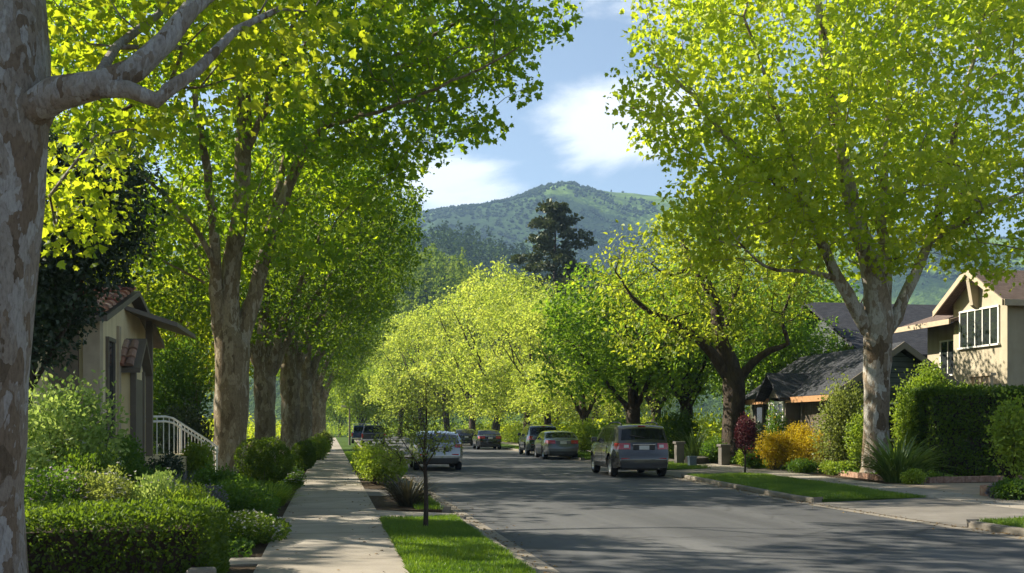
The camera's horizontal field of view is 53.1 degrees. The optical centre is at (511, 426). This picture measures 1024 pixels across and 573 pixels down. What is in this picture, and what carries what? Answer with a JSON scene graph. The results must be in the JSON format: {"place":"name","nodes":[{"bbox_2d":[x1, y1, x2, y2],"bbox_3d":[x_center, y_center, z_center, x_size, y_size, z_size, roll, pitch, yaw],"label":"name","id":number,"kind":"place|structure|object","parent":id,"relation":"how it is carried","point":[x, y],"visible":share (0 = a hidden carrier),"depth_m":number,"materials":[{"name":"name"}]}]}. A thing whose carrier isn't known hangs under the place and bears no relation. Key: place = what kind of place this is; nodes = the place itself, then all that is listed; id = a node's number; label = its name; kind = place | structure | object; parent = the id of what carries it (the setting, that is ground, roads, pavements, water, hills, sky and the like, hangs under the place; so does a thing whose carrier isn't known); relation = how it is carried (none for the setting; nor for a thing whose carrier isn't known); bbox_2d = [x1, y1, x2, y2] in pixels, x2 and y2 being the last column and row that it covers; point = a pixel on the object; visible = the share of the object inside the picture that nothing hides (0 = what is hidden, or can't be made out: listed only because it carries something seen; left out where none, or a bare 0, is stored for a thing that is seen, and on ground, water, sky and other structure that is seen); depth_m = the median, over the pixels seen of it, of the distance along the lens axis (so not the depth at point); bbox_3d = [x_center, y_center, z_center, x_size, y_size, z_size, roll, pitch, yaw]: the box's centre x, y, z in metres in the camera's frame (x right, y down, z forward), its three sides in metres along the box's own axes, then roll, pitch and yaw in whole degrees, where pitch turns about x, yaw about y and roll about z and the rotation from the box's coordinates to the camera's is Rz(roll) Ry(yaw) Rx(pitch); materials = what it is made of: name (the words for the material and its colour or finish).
{"place":"outdoors","nodes":[
{"label":"outdoors","id":0,"kind":"place"},
{"bbox_2d":[208,437,306,572],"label":"garden bed","id":1,"kind":"object","parent":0,"point":[258,550],"depth_m":13.09,"materials":[{"name":"soil"}]},
{"bbox_2d":[24,456,90,516],"bbox_3d":[-5.932,1.006,12.976,1.170,1.265,1.148,0,0,-10],"label":"shrub","id":2,"kind":"object","parent":1,"relation":"on","point":[35,492],"visible":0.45,"depth_m":12.76,"materials":[{"name":"green plant"}]},
{"bbox_2d":[25,367,132,488],"bbox_3d":[-6.750,0.393,15.310,2.043,2.629,2.002,0,0,-10],"label":"shrub","id":3,"kind":"object","parent":1,"relation":"on","point":[56,434],"visible":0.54,"depth_m":15.17,"materials":[{"name":"green plant"}]},
{"bbox_2d":[47,442,127,499],"bbox_3d":[-6.009,0.928,14.395,1.119,1.419,1.030,0,0,-10],"label":"shrub","id":4,"kind":"object","parent":1,"relation":"on","point":[92,458],"visible":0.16,"depth_m":14.32,"materials":[{"name":"green plant"}]},
{"bbox_2d":[26,119,173,473],"bbox_3d":[-7.558,-1.794,17.231,3.511,6.951,2.997,0,0,-10],"label":"evergreen tree","id":5,"kind":"object","parent":1,"relation":"on","point":[58,300],"visible":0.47,"depth_m":17.10,"materials":[{"name":"green plant"}]},
{"bbox_2d":[66,460,140,502],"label":"shrub","id":6,"kind":"object","parent":1,"relation":"on","point":[109,486],"visible":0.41,"depth_m":13.02,"materials":[{"name":"green plant"}]},
{"bbox_2d":[30,285,195,479],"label":"cream house","id":7,"kind":"structure","parent":1,"relation":"on","point":[124,340],"depth_m":22.16,"materials":[{"name":"paint"}]},
{"bbox_2d":[105,336,118,439],"bbox_3d":[-8.245,-0.775,21.055,0.170,2.110,0.806,0,0,-10],"label":"window","id":8,"kind":"structure","parent":7,"relation":"in","point":[110,343],"depth_m":21.05,"materials":[{"name":"clear glass"}]},
{"bbox_2d":[137,379,142,452],"bbox_3d":[-8.325,-0.150,22.844,0.040,1.800,0.700,0,0,-10],"label":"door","id":9,"kind":"structure","parent":7,"relation":"in","point":[139,382],"depth_m":22.94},
{"bbox_2d":[24,495,230,572],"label":"clipped hedge","id":10,"kind":"object","parent":1,"relation":"on","point":[67,535],"visible":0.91,"depth_m":9.79,"materials":[{"name":"green plant"}]},
{"bbox_2d":[124,468,187,502],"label":"shrub","id":11,"kind":"object","parent":1,"relation":"on","point":[155,484],"visible":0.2,"depth_m":13.34,"materials":[{"name":"green plant"}]},
{"bbox_2d":[74,217,248,449],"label":"yard tree","id":12,"kind":"object","parent":1,"relation":"on","point":[151,303],"visible":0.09,"depth_m":46.07,"materials":[{"name":"green plant"}]},
{"bbox_2d":[144,451,188,483],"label":"shrub","id":13,"kind":"object","parent":1,"relation":"on","point":[171,463],"visible":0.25,"depth_m":21.50,"materials":[{"name":"green plant"}]},
{"bbox_2d":[153,394,213,456],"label":"shrub","id":14,"kind":"object","parent":1,"relation":"on","point":[196,425],"visible":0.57,"depth_m":32.14,"materials":[{"name":"green plant"}]},
{"bbox_2d":[153,331,214,453],"bbox_3d":[-11.249,-0.925,34.343,2.645,5.168,3.020,0,0,-10],"label":"shrub","id":15,"kind":"object","parent":1,"relation":"on","point":[178,379],"visible":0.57,"depth_m":33.81,"materials":[{"name":"green plant"}]},
{"bbox_2d":[153,415,217,471],"bbox_3d":[-8.672,0.656,27.094,0.298,1.887,5.820,0,0,3],"label":"stair rail","id":16,"kind":"object","parent":1,"relation":"on","point":[156,421],"visible":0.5,"depth_m":26.54,"materials":[{"name":"white paint"}]},
{"bbox_2d":[160,475,215,515],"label":"shrub","id":17,"kind":"object","parent":1,"relation":"on","point":[184,494],"visible":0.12,"depth_m":13.15,"materials":[{"name":"green plant"}]},
{"bbox_2d":[138,271,255,411],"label":"yard tree","id":18,"kind":"object","parent":1,"relation":"on","point":[211,365],"visible":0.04,"depth_m":69.44,"materials":[{"name":"green plant"}]},
{"bbox_2d":[180,437,216,483],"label":"shrub","id":19,"kind":"object","parent":1,"relation":"on","point":[196,454],"visible":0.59,"depth_m":24.05,"materials":[{"name":"green plant"}]},
{"bbox_2d":[187,463,236,487],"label":"shrub","id":20,"kind":"object","parent":1,"relation":"on","point":[203,476],"visible":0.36,"depth_m":18.84,"materials":[{"name":"green plant"}]},
{"bbox_2d":[0,0,445,572],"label":"plane tree","id":21,"kind":"object","parent":1,"relation":"on","point":[38,92],"visible":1,"depth_m":7.89,"materials":[{"name":"green plant"}]},
{"bbox_2d":[206,475,278,516],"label":"shrub","id":22,"kind":"object","parent":1,"relation":"on","point":[245,494],"visible":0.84,"depth_m":17.19,"materials":[{"name":"green plant"}]},
{"bbox_2d":[225,509,291,546],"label":"shrub","id":23,"kind":"object","parent":1,"relation":"on","point":[250,523],"visible":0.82,"depth_m":13.65,"materials":[{"name":"green plant"}]},
{"bbox_2d":[221,471,295,557],"bbox_3d":[-7.545,1.455,21.300,5.714,0.379,19.506,0,0,-10],"label":"ground cover","id":24,"kind":"object","parent":1,"relation":"on","point":[250,544],"visible":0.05,"depth_m":13.69,"materials":[{"name":"green plant"}]},
{"bbox_2d":[234,436,294,483],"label":"shrub","id":25,"kind":"object","parent":1,"relation":"on","point":[255,464],"visible":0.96,"depth_m":26.73,"materials":[{"name":"green plant"}]},
{"bbox_2d":[128,111,428,460],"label":"plane tree","id":26,"kind":"object","parent":1,"relation":"on","point":[267,351],"visible":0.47,"depth_m":40.55,"materials":[{"name":"green plant"}]},
{"bbox_2d":[161,138,433,453],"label":"plane tree","id":27,"kind":"object","parent":1,"relation":"on","point":[290,385],"visible":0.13,"depth_m":52.65,"materials":[{"name":"green plant"}]},
{"bbox_2d":[291,439,316,470],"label":"shrub","id":28,"kind":"object","parent":1,"relation":"on","point":[306,459],"visible":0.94,"depth_m":36.29,"materials":[{"name":"green plant"}]},
{"bbox_2d":[46,0,582,475],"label":"plane tree","id":29,"kind":"object","parent":1,"relation":"on","point":[420,60],"visible":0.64,"depth_m":31.00,"materials":[{"name":"green plant"}]},
{"bbox_2d":[220,167,432,444],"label":"plane tree","id":30,"kind":"object","parent":1,"relation":"on","point":[309,368],"visible":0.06,"depth_m":65.59,"materials":[{"name":"green plant"}]},
{"bbox_2d":[254,237,401,438],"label":"plane tree","id":31,"kind":"object","parent":1,"relation":"on","point":[317,383],"visible":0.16,"depth_m":83.78,"materials":[{"name":"green plant"}]},
{"bbox_2d":[253,438,408,572],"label":"sidewalk","id":32,"kind":"structure","parent":0,"point":[330,537],"depth_m":15.03,"materials":[{"name":"concrete"}]},
{"bbox_2d":[332,435,348,437],"bbox_3d":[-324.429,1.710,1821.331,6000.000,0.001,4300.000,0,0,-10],"label":"ground","id":33,"kind":"structure","parent":0,"point":[343,436],"depth_m":182.41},
{"bbox_2d":[277,321,382,431],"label":"plane tree","id":34,"kind":"object","parent":33,"relation":"on","point":[358,367],"visible":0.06,"depth_m":130.03,"materials":[{"name":"green plant"}]},
{"bbox_2d":[278,307,389,432],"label":"plane tree","id":35,"kind":"object","parent":33,"relation":"on","point":[327,385],"visible":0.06,"depth_m":104.63,"materials":[{"name":"green plant"}]},
{"bbox_2d":[328,367,396,424],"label":"street tree","id":36,"kind":"object","parent":33,"relation":"on","point":[353,403],"visible":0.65,"depth_m":147.91,"materials":[{"name":"green plant"}]},
{"bbox_2d":[355,471,404,489],"bbox_3d":[-4.072,1.631,31.270,1.230,0.138,11.000,0,0,-10],"label":"planting strip","id":37,"kind":"object","parent":33,"relation":"on","point":[367,484],"visible":0.12,"depth_m":27.77,"materials":[{"name":"soil"}]},
{"bbox_2d":[350,440,408,483],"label":"shrub","id":38,"kind":"object","parent":37,"relation":"on","point":[365,454],"visible":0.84,"depth_m":27.39,"materials":[{"name":"green plant"}]},
{"bbox_2d":[359,332,440,437],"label":"street tree","id":39,"kind":"object","parent":33,"relation":"on","point":[386,350],"visible":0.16,"depth_m":156.78,"materials":[{"name":"green plant"}]},
{"bbox_2d":[247,415,577,437],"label":"shrubbery","id":40,"kind":"object","parent":33,"relation":"on","point":[344,430],"visible":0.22,"depth_m":166.79,"materials":[{"name":"green plant"}]},
{"bbox_2d":[361,308,466,430],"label":"street tree","id":41,"kind":"object","parent":33,"relation":"on","point":[402,332],"visible":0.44,"depth_m":138.56,"materials":[{"name":"green plant"}]},
{"bbox_2d":[377,295,494,430],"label":"street tree","id":42,"kind":"object","parent":33,"relation":"on","point":[428,332],"visible":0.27,"depth_m":125.98,"materials":[{"name":"green plant"}]},
{"bbox_2d":[402,268,528,431],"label":"street tree","id":43,"kind":"object","parent":33,"relation":"on","point":[472,421],"visible":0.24,"depth_m":111.79,"materials":[{"name":"green plant"}]},
{"bbox_2d":[412,255,568,430],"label":"street tree","id":44,"kind":"object","parent":33,"relation":"on","point":[475,353],"visible":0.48,"depth_m":98.01,"materials":[{"name":"green plant"}]},
{"bbox_2d":[681,474,822,502],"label":"kerb","id":45,"kind":"structure","parent":33,"relation":"on","point":[772,493],"depth_m":25.50,"materials":[{"name":"concrete"}]},
{"bbox_2d":[966,519,1023,535],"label":"kerb","id":46,"kind":"structure","parent":33,"relation":"on","point":[978,524],"depth_m":16.11,"materials":[{"name":"concrete"}]},
{"bbox_2d":[369,496,441,512],"bbox_3d":[-2.292,1.631,21.278,1.230,0.138,4.100,0,0,-10],"label":"planting strip","id":47,"kind":"object","parent":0,"point":[386,503],"visible":0.21,"depth_m":20.09,"materials":[{"name":"soil"}]},
{"bbox_2d":[374,472,451,506],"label":"spiky plant","id":48,"kind":"object","parent":47,"relation":"on","point":[408,494],"visible":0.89,"depth_m":20.01,"materials":[{"name":"green plant"}]},
{"bbox_2d":[161,246,753,427],"bbox_3d":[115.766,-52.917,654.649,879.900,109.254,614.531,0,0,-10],"label":"hillside","id":49,"kind":"structure","parent":0,"point":[708,404],"depth_m":393.07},
{"bbox_2d":[134,220,748,352],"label":"hillside forest","id":50,"kind":"object","parent":49,"relation":"on","point":[470,243],"visible":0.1,"depth_m":537.97,"materials":[{"name":"plant"}]},
{"bbox_2d":[378,513,540,572],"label":"verge grass","id":51,"kind":"structure","parent":0,"point":[449,543],"depth_m":12.56,"materials":[{"name":"plant"}]},
{"bbox_2d":[324,243,607,434],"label":"foothill","id":52,"kind":"structure","parent":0,"point":[437,267],"depth_m":278.55,"materials":[{"name":"plant"}]},
{"bbox_2d":[47,0,1023,248],"label":"sky","id":53,"kind":"structure","parent":0,"point":[566,135],"materials":[{"name":"blue"}]},
{"bbox_2d":[501,444,590,459],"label":"grass verge","id":54,"kind":"object","parent":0,"point":[506,445],"depth_m":81.61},
{"bbox_2d":[569,418,599,451],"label":"shrub","id":55,"kind":"object","parent":54,"relation":"on","point":[584,431],"visible":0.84,"depth_m":61.58,"materials":[{"name":"green plant"}]},
{"bbox_2d":[132,183,1023,304],"bbox_3d":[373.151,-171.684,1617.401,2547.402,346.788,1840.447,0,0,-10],"label":"mountain","id":56,"kind":"structure","parent":0,"point":[932,291],"depth_m":1157.76,"materials":[{"name":"plant"}]},
{"bbox_2d":[396,180,1023,294],"bbox_3d":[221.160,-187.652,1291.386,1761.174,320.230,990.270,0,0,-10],"label":"mountain forest","id":57,"kind":"object","parent":56,"relation":"on","point":[440,212],"visible":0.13,"depth_m":1190.70,"materials":[{"name":"plant"}]},
{"bbox_2d":[358,435,1023,572],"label":"road","id":58,"kind":"structure","parent":0,"point":[567,516],"depth_m":16.63,"materials":[{"name":"asphalt"}]},
{"bbox_2d":[405,430,462,469],"bbox_3d":[-3.055,0.893,40.494,2.255,1.505,4.662,0,0,-9],"label":"parked car","id":59,"kind":"object","parent":58,"relation":"on","point":[453,457],"visible":0.62,"depth_m":38.43,"materials":[{"name":"silver paint"}]},
{"bbox_2d":[356,440,560,572],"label":"curb","id":60,"kind":"structure","parent":58,"relation":"on","point":[531,558],"depth_m":14.90,"materials":[{"name":"concrete"}]},
{"bbox_2d":[471,429,501,448],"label":"parked car","id":61,"kind":"object","parent":58,"relation":"on","point":[487,438],"visible":1,"depth_m":74.29,"materials":[{"name":"black paint"}]},
{"bbox_2d":[517,424,556,454],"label":"parked car","id":62,"kind":"object","parent":58,"relation":"on","point":[526,441],"visible":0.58,"depth_m":58.88,"materials":[{"name":"grey paint"}]},
{"bbox_2d":[533,430,578,458],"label":"parked car","id":63,"kind":"object","parent":58,"relation":"on","point":[555,443],"visible":0.98,"depth_m":51.80,"materials":[{"name":"grey paint"}]},
{"bbox_2d":[591,422,668,475],"bbox_3d":[4.003,0.735,35.553,2.264,1.823,4.962,0,0,-7],"label":"parked car","id":64,"kind":"object","parent":58,"relation":"on","point":[638,447],"visible":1,"depth_m":33.40,"materials":[{"name":"silver paint"}]},
{"bbox_2d":[462,443,1023,539],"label":"gutter","id":65,"kind":"object","parent":58,"relation":"on","point":[917,521],"visible":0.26,"depth_m":20.16,"materials":[{"name":"concrete"}]},
{"bbox_2d":[733,412,757,471],"bbox_3d":[7.617,0.560,33.391,0.765,2.168,0.978,0,0,-10],"label":"plum tree","id":66,"kind":"object","parent":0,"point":[745,427],"visible":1,"depth_m":33.28,"materials":[{"name":"purple plant"}]},
{"bbox_2d":[509,439,995,483],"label":"garden bed","id":67,"kind":"object","parent":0,"point":[845,477],"depth_m":31.36,"materials":[{"name":"soil"}]},
{"bbox_2d":[448,284,576,427],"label":"street tree","id":68,"kind":"object","parent":67,"relation":"on","point":[497,362],"visible":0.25,"depth_m":90.96,"materials":[{"name":"green plant"}]},
{"bbox_2d":[471,296,604,428],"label":"street tree","id":69,"kind":"object","parent":67,"relation":"on","point":[521,335],"visible":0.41,"depth_m":82.61,"materials":[{"name":"green plant"}]},
{"bbox_2d":[490,198,628,420],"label":"conifer tree","id":70,"kind":"object","parent":67,"relation":"on","point":[553,221],"visible":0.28,"depth_m":123.70,"materials":[{"name":"green plant"}]},
{"bbox_2d":[500,296,663,425],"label":"street tree","id":71,"kind":"object","parent":67,"relation":"on","point":[583,412],"visible":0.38,"depth_m":69.78,"materials":[{"name":"green plant"}]},
{"bbox_2d":[476,405,749,450],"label":"shrubbery","id":72,"kind":"object","parent":67,"relation":"on","point":[713,426],"visible":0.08,"depth_m":77.10,"materials":[{"name":"green plant"}]},
{"bbox_2d":[551,298,675,422],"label":"street tree","id":73,"kind":"object","parent":67,"relation":"on","point":[642,409],"visible":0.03,"depth_m":86.78,"materials":[{"name":"green plant"}]},
{"bbox_2d":[525,258,723,422],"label":"street tree","id":74,"kind":"object","parent":67,"relation":"on","point":[566,333],"visible":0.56,"depth_m":54.87,"materials":[{"name":"green plant"}]},
{"bbox_2d":[572,292,722,423],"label":"street tree","id":75,"kind":"object","parent":67,"relation":"on","point":[647,398],"visible":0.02,"depth_m":75.80,"materials":[{"name":"green plant"}]},
{"bbox_2d":[653,405,702,457],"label":"shrub","id":76,"kind":"object","parent":67,"relation":"on","point":[686,423],"visible":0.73,"depth_m":51.70,"materials":[{"name":"green plant"}]},
{"bbox_2d":[595,239,815,426],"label":"street tree","id":77,"kind":"object","parent":67,"relation":"on","point":[689,392],"visible":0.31,"depth_m":51.81,"materials":[{"name":"green plant"}]},
{"bbox_2d":[571,202,846,459],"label":"street tree","id":78,"kind":"object","parent":67,"relation":"on","point":[722,356],"visible":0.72,"depth_m":44.38,"materials":[{"name":"green plant"}]},
{"bbox_2d":[698,433,726,463],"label":"shrub","id":79,"kind":"object","parent":67,"relation":"on","point":[710,449],"visible":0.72,"depth_m":43.74,"materials":[{"name":"green plant"}]},
{"bbox_2d":[755,427,794,469],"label":"shrub","id":80,"kind":"object","parent":67,"relation":"on","point":[773,448],"visible":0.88,"depth_m":36.72,"materials":[{"name":"yellow plant"}]},
{"bbox_2d":[763,400,788,461],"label":"shrub","id":81,"kind":"object","parent":67,"relation":"on","point":[775,422],"visible":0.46,"depth_m":39.51,"materials":[{"name":"green plant"}]},
{"bbox_2d":[698,291,856,416],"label":"street tree","id":82,"kind":"object","parent":67,"relation":"on","point":[801,339],"visible":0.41,"depth_m":48.43,"materials":[{"name":"green plant"}]},
{"bbox_2d":[708,260,862,402],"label":"street tree","id":83,"kind":"object","parent":67,"relation":"on","point":[839,299],"visible":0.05,"depth_m":60.92,"materials":[{"name":"green plant"}]},
{"bbox_2d":[781,420,829,466],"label":"shrub","id":84,"kind":"object","parent":67,"relation":"on","point":[801,439],"visible":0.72,"depth_m":36.19,"materials":[{"name":"yellow plant"}]},
{"bbox_2d":[603,0,1023,472],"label":"plane tree","id":85,"kind":"object","parent":67,"relation":"on","point":[877,318],"visible":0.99,"depth_m":29.94,"materials":[{"name":"green plant"}]},
{"bbox_2d":[808,366,863,471],"bbox_3d":[11.152,-0.194,34.466,1.827,3.701,2.035,0,0,42],"label":"shrub","id":86,"kind":"object","parent":67,"relation":"on","point":[834,424],"visible":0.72,"depth_m":34.31,"materials":[{"name":"green plant"}]},
{"bbox_2d":[745,341,959,461],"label":"bungalow","id":87,"kind":"object","parent":67,"relation":"on","point":[794,390],"visible":0.38,"depth_m":40.69,"materials":[{"name":"stone"}]},
{"bbox_2d":[803,401,829,461],"bbox_3d":[11.827,0.325,39.638,0.050,2.650,2.300,0,0,-10],"label":"garage door","id":88,"kind":"structure","parent":87,"relation":"in","point":[810,410],"depth_m":40.00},
{"bbox_2d":[842,404,862,470],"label":"shrub","id":89,"kind":"object","parent":67,"relation":"on","point":[855,429],"visible":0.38,"depth_m":33.45,"materials":[{"name":"green plant"}]},
{"bbox_2d":[775,302,952,372],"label":"grey house","id":90,"kind":"structure","parent":67,"relation":"on","point":[917,339],"depth_m":52.23,"materials":[{"name":"stone"}]},
{"bbox_2d":[831,430,959,482],"bbox_3d":[10.942,0.822,29.310,3.581,1.571,3.456,0,0,-10],"label":"strap leaf plant","id":91,"kind":"object","parent":67,"relation":"on","point":[890,466],"visible":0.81,"depth_m":28.95,"materials":[{"name":"plant"}]},
{"bbox_2d":[890,390,922,452],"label":"shrub","id":92,"kind":"object","parent":67,"relation":"on","point":[904,413],"visible":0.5,"depth_m":32.00,"materials":[{"name":"green plant"}]},
{"bbox_2d":[816,468,1023,482],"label":"brick edging","id":93,"kind":"object","parent":67,"relation":"on","point":[939,479],"visible":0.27,"depth_m":29.41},
{"bbox_2d":[889,358,953,450],"bbox_3d":[14.543,-0.402,36.388,2.524,4.079,2.548,0,0,21],"label":"shrub","id":94,"kind":"object","parent":67,"relation":"on","point":[929,378],"visible":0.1,"depth_m":36.12,"materials":[{"name":"green plant"}]},
{"bbox_2d":[896,382,1023,475],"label":"clipped hedge","id":95,"kind":"object","parent":67,"relation":"on","point":[953,419],"visible":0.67,"depth_m":31.39,"materials":[{"name":"green plant"}]},
{"bbox_2d":[983,387,1023,479],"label":"shrub","id":96,"kind":"object","parent":67,"relation":"on","point":[1010,444],"visible":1,"depth_m":22.42,"materials":[{"name":"green plant"}]},
{"bbox_2d":[987,477,1023,499],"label":"shrub","id":97,"kind":"object","parent":67,"relation":"on","point":[1009,488],"visible":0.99,"depth_m":21.77,"materials":[{"name":"green plant"}]},
{"bbox_2d":[502,442,1023,508],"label":"sidewalk","id":98,"kind":"structure","parent":0,"point":[952,496],"depth_m":25.77,"materials":[{"name":"concrete"}]},
{"bbox_2d":[687,472,925,498],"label":"verge grass","id":99,"kind":"structure","parent":0,"point":[804,487],"depth_m":25.78,"materials":[{"name":"plant"}]},
{"bbox_2d":[772,490,923,501],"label":"grass verge","id":100,"kind":"object","parent":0,"point":[838,500],"depth_m":22.27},
{"bbox_2d":[814,498,1023,526],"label":"driveway apron","id":101,"kind":"object","parent":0,"point":[950,512],"visible":0.9,"depth_m":19.80,"materials":[{"name":"concrete"}]},
{"bbox_2d":[891,483,990,494],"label":"driveway","id":102,"kind":"structure","parent":0,"point":[970,488],"depth_m":26.56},
{"bbox_2d":[894,269,1023,388],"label":"tan house","id":103,"kind":"structure","parent":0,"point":[979,340],"depth_m":41.51,"materials":[{"name":"paint"}]},
{"bbox_2d":[939,339,952,375],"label":"window","id":104,"kind":"structure","parent":103,"relation":"in","point":[946,346],"depth_m":44.94,"materials":[{"name":"glass"}]},
{"bbox_2d":[957,305,1000,349],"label":"window","id":105,"kind":"structure","parent":103,"relation":"in","point":[980,327],"depth_m":41.57,"materials":[{"name":"glass"}]},
{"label":"grass verge","id":106,"kind":"structure","parent":0,"visible":0},
{"bbox_2d":[369,368,465,525],"bbox_3d":[-1.425,0.367,15.409,1.461,2.492,1.164,0,0,-10],"label":"sapling","id":107,"kind":"object","parent":106,"relation":"on","point":[423,444],"visible":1,"depth_m":15.35,"materials":[{"name":"green plant"}]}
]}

